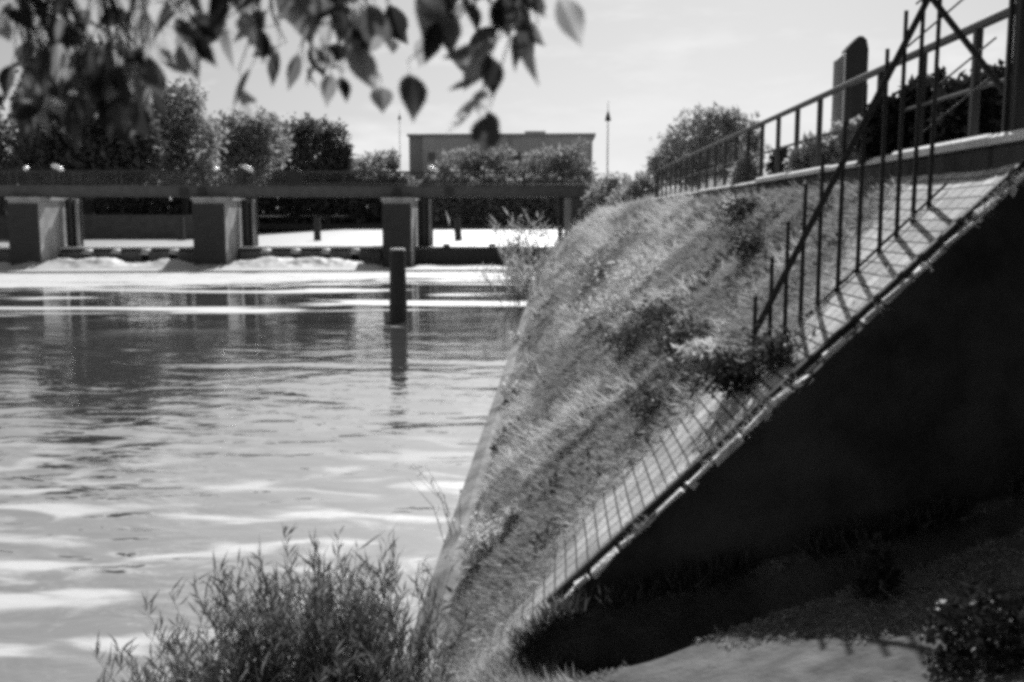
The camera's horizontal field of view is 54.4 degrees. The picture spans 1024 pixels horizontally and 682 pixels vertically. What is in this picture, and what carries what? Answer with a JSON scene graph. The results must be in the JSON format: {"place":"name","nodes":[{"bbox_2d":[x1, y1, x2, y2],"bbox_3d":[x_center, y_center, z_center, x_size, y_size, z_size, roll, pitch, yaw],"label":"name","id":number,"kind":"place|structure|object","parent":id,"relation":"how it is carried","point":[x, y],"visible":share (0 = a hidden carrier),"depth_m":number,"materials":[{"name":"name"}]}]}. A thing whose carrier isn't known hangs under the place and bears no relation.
{"place":"outdoors","nodes":[
{"label":"outdoors","id":0,"kind":"place"},
{"bbox_2d":[0,256,383,269],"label":"white water","id":1,"kind":"structure","parent":0,"point":[106,263],"depth_m":85.69,"materials":[{"name":"white liquid"}]},
{"bbox_2d":[0,229,563,246],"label":"upstream water","id":2,"kind":"structure","parent":0,"point":[329,237],"depth_m":117.91,"materials":[{"name":"grey liquid"}]},
{"bbox_2d":[0,215,192,238],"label":"quay wall","id":3,"kind":"structure","parent":2,"relation":"in","point":[130,226],"depth_m":118.39,"materials":[{"name":"concrete"}]},
{"bbox_2d":[177,218,184,240],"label":"upstream post","id":4,"kind":"object","parent":2,"relation":"in","point":[181,230],"visible":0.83,"depth_m":112.84,"materials":[{"name":"paint"}]},
{"bbox_2d":[314,218,320,240],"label":"upstream post","id":5,"kind":"object","parent":2,"relation":"in","point":[317,231],"visible":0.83,"depth_m":112.12,"materials":[{"name":"paint"}]},
{"bbox_2d":[454,218,461,240],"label":"upstream post","id":6,"kind":"object","parent":2,"relation":"in","point":[457,230],"visible":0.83,"depth_m":111.41,"materials":[{"name":"paint"}]},
{"bbox_2d":[557,198,588,240],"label":"bridge abutment","id":7,"kind":"object","parent":2,"relation":"in","point":[572,206],"visible":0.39,"depth_m":90.20,"materials":[{"name":"concrete"}]},
{"bbox_2d":[415,244,550,264],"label":"lock gate","id":8,"kind":"structure","parent":7,"relation":"attached to","point":[445,254],"depth_m":91.44,"materials":[{"name":"metal"}]},
{"bbox_2d":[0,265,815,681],"bbox_3d":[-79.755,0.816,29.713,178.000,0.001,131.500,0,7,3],"label":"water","id":9,"kind":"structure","parent":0,"point":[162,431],"depth_m":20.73,"materials":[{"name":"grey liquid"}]},
{"bbox_2d":[0,246,9,262],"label":"weir sill","id":10,"kind":"structure","parent":9,"relation":"in","point":[4,254],"depth_m":88.15,"materials":[{"name":"concrete"}]},
{"bbox_2d":[5,197,83,264],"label":"weir pier","id":11,"kind":"structure","parent":9,"relation":"in","point":[41,229],"depth_m":85.50,"materials":[{"name":"concrete"}]},
{"bbox_2d":[60,246,193,262],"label":"weir sill","id":12,"kind":"structure","parent":9,"relation":"in","point":[135,254],"depth_m":89.24,"materials":[{"name":"concrete"}]},
{"bbox_2d":[190,197,258,264],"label":"weir pier","id":13,"kind":"structure","parent":9,"relation":"in","point":[224,228],"depth_m":86.40,"materials":[{"name":"concrete"}]},
{"bbox_2d":[238,246,382,264],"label":"weir sill","id":14,"kind":"structure","parent":9,"relation":"in","point":[370,254],"depth_m":90.45,"materials":[{"name":"concrete"}]},
{"bbox_2d":[389,248,407,321],"bbox_3d":[-4.897,-1.908,42.822,0.839,4.130,0.828,0,7,3],"label":"mooring pile","id":15,"kind":"object","parent":9,"relation":"in","point":[398,301],"visible":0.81,"depth_m":42.49,"materials":[{"name":"wood"}]},
{"bbox_2d":[381,197,432,266],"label":"weir pier","id":16,"kind":"structure","parent":9,"relation":"in","point":[407,224],"depth_m":87.52,"materials":[{"name":"concrete"}]},
{"bbox_2d":[0,170,594,197],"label":"weir footbridge","id":17,"kind":"object","parent":16,"relation":"on","point":[335,189],"visible":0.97,"depth_m":87.11,"materials":[{"name":"metal"}]},
{"bbox_2d":[23,166,28,184],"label":"bridge lamp","id":18,"kind":"object","parent":17,"relation":"on","point":[25,168],"visible":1,"depth_m":84.98,"materials":[{"name":"metal"}]},
{"bbox_2d":[51,164,63,184],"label":"bridge lamp","id":19,"kind":"object","parent":17,"relation":"on","point":[57,167],"visible":1,"depth_m":85.14,"materials":[{"name":"metal"}]},
{"bbox_2d":[213,167,218,184],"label":"bridge lamp","id":20,"kind":"object","parent":17,"relation":"on","point":[215,169],"visible":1,"depth_m":86.24,"materials":[{"name":"metal"}]},
{"bbox_2d":[241,165,253,184],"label":"bridge lamp","id":21,"kind":"object","parent":17,"relation":"on","point":[247,168],"visible":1,"depth_m":86.35,"materials":[{"name":"metal"}]},
{"bbox_2d":[287,171,301,185],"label":"switch box","id":22,"kind":"object","parent":17,"relation":"attached to","point":[294,178],"visible":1,"depth_m":86.47,"materials":[{"name":"metal"}]},
{"bbox_2d":[288,172,300,184],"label":"box door","id":23,"kind":"structure","parent":22,"relation":"in","point":[294,178],"depth_m":86.46,"materials":[{"name":"metal"}]},
{"bbox_2d":[427,165,438,185],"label":"bridge lamp","id":24,"kind":"object","parent":17,"relation":"on","point":[433,168],"visible":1,"depth_m":87.59,"materials":[{"name":"metal"}]},
{"bbox_2d":[406,264,534,267],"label":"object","id":25,"kind":"object","parent":9,"relation":"on","point":[450,266],"visible":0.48,"depth_m":87.90,"materials":[{"name":"white liquid"}]},
{"bbox_2d":[258,214,563,228],"bbox_3d":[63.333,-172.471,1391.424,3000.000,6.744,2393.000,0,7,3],"label":"bank","id":26,"kind":"structure","parent":0,"point":[335,225],"depth_m":210.20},
{"bbox_2d":[6,159,408,223],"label":"wood","id":27,"kind":"object","parent":26,"relation":"on","point":[303,210],"visible":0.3,"depth_m":213.26,"materials":[{"name":"black plant"}]},
{"bbox_2d":[265,112,354,201],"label":"broadleaf tree","id":28,"kind":"object","parent":26,"relation":"on","point":[311,129],"visible":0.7,"depth_m":212.34,"materials":[{"name":"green plant"}]},
{"bbox_2d":[298,117,356,182],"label":"broadleaf tree","id":29,"kind":"object","parent":26,"relation":"on","point":[343,159],"visible":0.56,"depth_m":213.52,"materials":[{"name":"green plant"}]},
{"bbox_2d":[353,149,398,175],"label":"bush","id":30,"kind":"object","parent":26,"relation":"on","point":[375,159],"visible":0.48,"depth_m":223.68,"materials":[{"name":"grey plant"}]},
{"bbox_2d":[383,147,400,173],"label":"bush","id":31,"kind":"object","parent":26,"relation":"on","point":[391,161],"visible":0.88,"depth_m":221.64,"materials":[{"name":"grey plant"}]},
{"bbox_2d":[398,111,400,170],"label":"street lamp","id":32,"kind":"object","parent":26,"relation":"on","point":[399,118],"visible":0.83,"depth_m":215.12,"materials":[{"name":"metal"}]},
{"bbox_2d":[435,142,518,179],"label":"bush","id":33,"kind":"object","parent":26,"relation":"on","point":[473,162],"visible":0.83,"depth_m":217.93,"materials":[{"name":"grey plant"}]},
{"bbox_2d":[407,131,595,211],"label":"flat roofed building","id":34,"kind":"structure","parent":26,"relation":"on","point":[424,149],"depth_m":228.72,"materials":[{"name":"grey concrete"}]},
{"bbox_2d":[428,152,434,160],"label":"window","id":35,"kind":"structure","parent":34,"relation":"in","point":[431,155],"depth_m":229.52,"materials":[{"name":"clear glass"}]},
{"bbox_2d":[513,152,520,160],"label":"window","id":36,"kind":"structure","parent":34,"relation":"in","point":[518,157],"depth_m":228.68,"materials":[{"name":"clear glass"}]},
{"bbox_2d":[405,166,605,224],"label":"scrub","id":37,"kind":"object","parent":26,"relation":"on","point":[473,210],"visible":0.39,"depth_m":210.24,"materials":[{"name":"black plant"}]},
{"bbox_2d":[509,164,595,183],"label":"bush","id":38,"kind":"object","parent":26,"relation":"on","point":[527,169],"visible":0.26,"depth_m":216.61,"materials":[{"name":"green plant"}]},
{"bbox_2d":[519,136,596,178],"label":"bush","id":39,"kind":"object","parent":26,"relation":"on","point":[558,161],"visible":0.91,"depth_m":217.07,"materials":[{"name":"grey plant"}]},
{"bbox_2d":[0,0,1014,209],"label":"sky","id":40,"kind":"structure","parent":0,"point":[641,62],"materials":[{"name":"white"}]},
{"bbox_2d":[399,129,1023,681],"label":"stone embankment","id":41,"kind":"structure","parent":0,"point":[913,393],"depth_m":7.75,"materials":[{"name":"concrete"}]},
{"bbox_2d":[407,465,461,540],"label":"tall weed","id":42,"kind":"object","parent":41,"relation":"on","point":[438,507],"visible":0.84,"depth_m":13.64,"materials":[{"name":"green plant"}]},
{"bbox_2d":[453,512,504,564],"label":"flowering weed","id":43,"kind":"object","parent":41,"relation":"on","point":[483,540],"visible":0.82,"depth_m":11.42,"materials":[{"name":"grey plant"}]},
{"bbox_2d":[492,376,520,400],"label":"flowering weed","id":44,"kind":"object","parent":41,"relation":"on","point":[507,388],"visible":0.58,"depth_m":22.63,"materials":[{"name":"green plant"}]},
{"bbox_2d":[443,206,575,286],"bbox_3d":[0.310,-5.837,61.904,6.963,5.076,5.964,6,9,38],"label":"tall weed","id":45,"kind":"object","parent":41,"relation":"on","point":[513,247],"visible":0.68,"depth_m":61.13,"materials":[{"name":"grey plant"}]},
{"bbox_2d":[496,497,528,535],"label":"flowering weed","id":46,"kind":"object","parent":41,"relation":"on","point":[513,511],"visible":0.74,"depth_m":11.44,"materials":[{"name":"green plant"}]},
{"bbox_2d":[472,243,557,305],"bbox_3d":[0.051,-3.446,49.961,4.723,3.314,5.089,-1,7,-8],"label":"tall weed","id":47,"kind":"object","parent":41,"relation":"on","point":[515,276],"visible":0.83,"depth_m":50.05,"materials":[{"name":"grey plant"}]},
{"bbox_2d":[508,328,522,343],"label":"flowering weed","id":48,"kind":"object","parent":41,"relation":"on","point":[514,338],"visible":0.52,"depth_m":34.67,"materials":[{"name":"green plant"}]},
{"bbox_2d":[535,246,621,297],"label":"weed clump","id":49,"kind":"object","parent":41,"relation":"on","point":[600,273],"visible":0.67,"depth_m":27.34,"materials":[{"name":"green plant"}]},
{"bbox_2d":[578,185,605,220],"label":"bush","id":50,"kind":"object","parent":41,"relation":"on","point":[582,210],"visible":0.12,"depth_m":84.99,"materials":[{"name":"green plant"}]},
{"bbox_2d":[559,286,632,325],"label":"pale weed","id":51,"kind":"object","parent":41,"relation":"on","point":[595,306],"visible":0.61,"depth_m":19.22,"materials":[{"name":"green plant"}]},
{"bbox_2d":[574,307,660,363],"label":"weed clump","id":52,"kind":"object","parent":41,"relation":"on","point":[629,336],"visible":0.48,"depth_m":14.11,"materials":[{"name":"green plant"}]},
{"bbox_2d":[577,245,677,298],"bbox_3d":[2.493,-1.367,19.284,2.789,1.503,3.849,0,7,3],"label":"pale weed","id":53,"kind":"object","parent":41,"relation":"on","point":[639,274],"visible":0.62,"depth_m":19.00,"materials":[{"name":"grey plant"}]},
{"bbox_2d":[459,186,805,550],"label":"pale grass","id":54,"kind":"structure","parent":41,"relation":"on","point":[599,226],"depth_m":19.15,"materials":[{"name":"grey plant"}]},
{"bbox_2d":[609,384,677,421],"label":"weed clump","id":55,"kind":"object","parent":41,"relation":"on","point":[649,404],"visible":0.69,"depth_m":10.48,"materials":[{"name":"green plant"}]},
{"bbox_2d":[611,288,689,343],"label":"weed clump","id":56,"kind":"object","parent":41,"relation":"on","point":[650,315],"visible":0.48,"depth_m":13.85,"materials":[{"name":"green plant"}]},
{"bbox_2d":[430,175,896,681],"bbox_3d":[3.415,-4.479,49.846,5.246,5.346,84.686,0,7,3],"label":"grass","id":57,"kind":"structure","parent":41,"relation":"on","point":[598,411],"depth_m":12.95,"materials":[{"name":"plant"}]},
{"bbox_2d":[428,172,912,681],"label":"dull grass","id":58,"kind":"structure","parent":41,"relation":"on","point":[532,517],"depth_m":12.13,"materials":[{"name":"plant"}]},
{"bbox_2d":[635,304,726,375],"bbox_3d":[2.063,-0.015,11.499,1.336,0.823,1.769,0,7,3],"label":"weed clump","id":59,"kind":"object","parent":41,"relation":"on","point":[681,336],"visible":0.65,"depth_m":11.39,"materials":[{"name":"grey plant"}]},
{"bbox_2d":[666,333,728,365],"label":"pale weed","id":60,"kind":"object","parent":41,"relation":"on","point":[702,349],"visible":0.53,"depth_m":10.47,"materials":[{"name":"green plant"}]},
{"bbox_2d":[477,198,924,646],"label":"joint grass","id":61,"kind":"structure","parent":41,"relation":"on","point":[549,569],"depth_m":8.91,"materials":[{"name":"plant"}]},
{"bbox_2d":[666,332,773,399],"bbox_3d":[2.005,0.263,8.899,1.082,0.694,1.122,-3,8,-24],"label":"weed clump","id":62,"kind":"object","parent":41,"relation":"on","point":[727,371],"visible":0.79,"depth_m":8.77,"materials":[{"name":"grey plant"}]},
{"bbox_2d":[707,185,769,224],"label":"weed clump","id":63,"kind":"object","parent":41,"relation":"on","point":[738,208],"visible":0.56,"depth_m":15.99,"materials":[{"name":"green plant"}]},
{"bbox_2d":[727,110,765,192],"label":"shrub","id":64,"kind":"object","parent":41,"relation":"on","point":[737,174],"visible":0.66,"depth_m":20.40,"materials":[{"name":"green plant"}]},
{"bbox_2d":[720,227,773,266],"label":"weed clump","id":65,"kind":"object","parent":41,"relation":"on","point":[745,245],"visible":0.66,"depth_m":13.08,"materials":[{"name":"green plant"}]},
{"bbox_2d":[734,315,817,378],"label":"weed clump","id":66,"kind":"object","parent":41,"relation":"on","point":[774,353],"visible":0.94,"depth_m":8.40,"materials":[{"name":"grey plant"}]},
{"bbox_2d":[782,114,861,171],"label":"shrub","id":67,"kind":"object","parent":41,"relation":"on","point":[804,157],"visible":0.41,"depth_m":15.40,"materials":[{"name":"grey plant"}]},
{"bbox_2d":[621,169,1023,545],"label":"edge grass","id":68,"kind":"structure","parent":41,"relation":"on","point":[797,379],"depth_m":7.69,"materials":[{"name":"plant"}]},
{"bbox_2d":[655,3,1015,197],"bbox_3d":[4.930,-4.143,23.491,0.170,1.198,31.646,0,7,3],"label":"handrail","id":69,"kind":"object","parent":41,"relation":"on","point":[976,29],"visible":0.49,"depth_m":14.55,"materials":[{"name":"metal"}]},
{"bbox_2d":[750,0,1009,360],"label":"spiked fence","id":70,"kind":"object","parent":41,"relation":"on","point":[942,12],"visible":0.8,"depth_m":8.77,"materials":[{"name":"metal"}]},
{"bbox_2d":[849,66,948,166],"bbox_3d":[4.627,-2.317,11.423,1.493,1.686,0.887,0,7,3],"label":"shrub","id":71,"kind":"object","parent":41,"relation":"on","point":[873,137],"visible":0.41,"depth_m":11.24,"materials":[{"name":"black plant"}]},
{"bbox_2d":[1000,0,1023,144],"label":"gate post","id":72,"kind":"object","parent":41,"relation":"on","point":[1013,111],"depth_m":7.96,"materials":[{"name":"metal"}]},
{"bbox_2d":[490,495,1023,681],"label":"path","id":73,"kind":"structure","parent":0,"point":[672,630],"depth_m":7.52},
{"bbox_2d":[89,592,324,681],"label":"reed shrub","id":74,"kind":"object","parent":73,"relation":"on","point":[223,669],"visible":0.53,"depth_m":6.71,"materials":[{"name":"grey plant"}]},
{"bbox_2d":[137,522,442,681],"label":"reed shrub","id":75,"kind":"object","parent":73,"relation":"on","point":[274,656],"visible":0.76,"depth_m":6.53,"materials":[{"name":"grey plant"}]},
{"bbox_2d":[0,0,584,155],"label":"overhanging tree","id":76,"kind":"object","parent":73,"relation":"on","point":[75,86],"visible":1,"depth_m":2.18,"materials":[{"name":"grey plant"}]},
{"bbox_2d":[207,525,480,681],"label":"reed shrub","id":77,"kind":"object","parent":73,"relation":"on","point":[381,644],"visible":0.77,"depth_m":6.65,"materials":[{"name":"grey plant"}]},
{"bbox_2d":[456,589,583,681],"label":"grass","id":78,"kind":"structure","parent":73,"relation":"on","point":[487,672],"depth_m":7.73,"materials":[{"name":"plant"}]},
{"bbox_2d":[501,467,1023,679],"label":"wall foot weeds","id":79,"kind":"object","parent":73,"relation":"on","point":[614,597],"depth_m":7.67,"materials":[{"name":"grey plant"}]},
{"bbox_2d":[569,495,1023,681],"bbox_3d":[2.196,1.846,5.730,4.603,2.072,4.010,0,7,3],"label":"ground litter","id":80,"kind":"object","parent":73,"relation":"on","point":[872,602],"visible":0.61,"depth_m":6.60,"materials":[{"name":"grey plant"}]},
{"bbox_2d":[818,529,943,603],"bbox_3d":[2.385,1.612,6.700,0.734,0.674,0.708,0,7,3],"label":"shaded bush","id":81,"kind":"object","parent":73,"relation":"on","point":[876,576],"visible":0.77,"depth_m":6.71,"materials":[{"name":"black plant"}]},
{"bbox_2d":[879,575,1023,678],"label":"shaded bush","id":82,"kind":"object","parent":73,"relation":"on","point":[991,622],"visible":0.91,"depth_m":5.27,"materials":[{"name":"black plant"}]},
{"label":"upper bank","id":83,"kind":"structure","parent":0,"visible":0},
{"bbox_2d":[605,111,610,176],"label":"street lamp","id":84,"kind":"object","parent":83,"relation":"on","point":[607,118],"visible":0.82,"depth_m":115.39,"materials":[{"name":"metal"}]},
{"bbox_2d":[583,170,633,212],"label":"bush","id":85,"kind":"object","parent":83,"relation":"on","point":[612,183],"visible":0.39,"depth_m":82.88,"materials":[{"name":"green plant"}]},
{"bbox_2d":[594,173,627,190],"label":"bank fence","id":86,"kind":"object","parent":83,"relation":"on","point":[608,173],"visible":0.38,"depth_m":114.12,"materials":[{"name":"metal"}]},
{"bbox_2d":[604,169,660,205],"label":"bush","id":87,"kind":"object","parent":83,"relation":"on","point":[641,187],"visible":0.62,"depth_m":70.77,"materials":[{"name":"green plant"}]},
{"bbox_2d":[641,101,771,190],"bbox_3d":[11.782,-11.031,59.995,7.904,6.949,5.790,0,7,3],"label":"broadleaf tree","id":88,"kind":"object","parent":83,"relation":"on","point":[699,133],"visible":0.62,"depth_m":59.54,"materials":[{"name":"grey plant"}]},
{"bbox_2d":[765,145,792,174],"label":"shrub","id":89,"kind":"object","parent":83,"relation":"on","point":[770,166],"visible":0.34,"depth_m":18.89,"materials":[{"name":"grey plant"}]},
{"bbox_2d":[625,138,954,204],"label":"bank top grass","id":90,"kind":"structure","parent":83,"relation":"on","point":[710,185],"depth_m":33.76,"materials":[{"name":"plant"}]},
{"bbox_2d":[831,36,868,127],"bbox_3d":[7.835,-5.217,23.191,0.700,3.600,0.380,0,7,3],"label":"stele","id":91,"kind":"object","parent":83,"relation":"on","point":[850,62],"visible":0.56,"depth_m":22.93,"materials":[{"name":"stone"}]},
{"bbox_2d":[926,59,1011,141],"bbox_3d":[5.056,-2.261,10.618,1.391,1.774,0.964,0,7,3],"label":"shrub","id":92,"kind":"object","parent":83,"relation":"on","point":[951,125],"visible":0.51,"depth_m":10.36,"materials":[{"name":"black plant"}]},
{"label":"left bank","id":93,"kind":"structure","parent":0,"visible":0},
{"bbox_2d":[0,104,54,214],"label":"broadleaf tree","id":94,"kind":"object","parent":93,"relation":"on","point":[3,162],"visible":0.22,"depth_m":134.14,"materials":[{"name":"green plant"}]},
{"bbox_2d":[2,32,172,214],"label":"broadleaf tree","id":95,"kind":"object","parent":93,"relation":"on","point":[97,150],"visible":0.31,"depth_m":126.22,"materials":[{"name":"grey plant"}]},
{"bbox_2d":[144,76,229,214],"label":"broadleaf tree","id":96,"kind":"object","parent":93,"relation":"on","point":[180,126],"visible":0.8,"depth_m":137.48,"materials":[{"name":"grey plant"}]},
{"bbox_2d":[198,106,294,198],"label":"broadleaf tree","id":97,"kind":"object","parent":93,"relation":"on","point":[249,143],"visible":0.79,"depth_m":152.40,"materials":[{"name":"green plant"}]}
]}

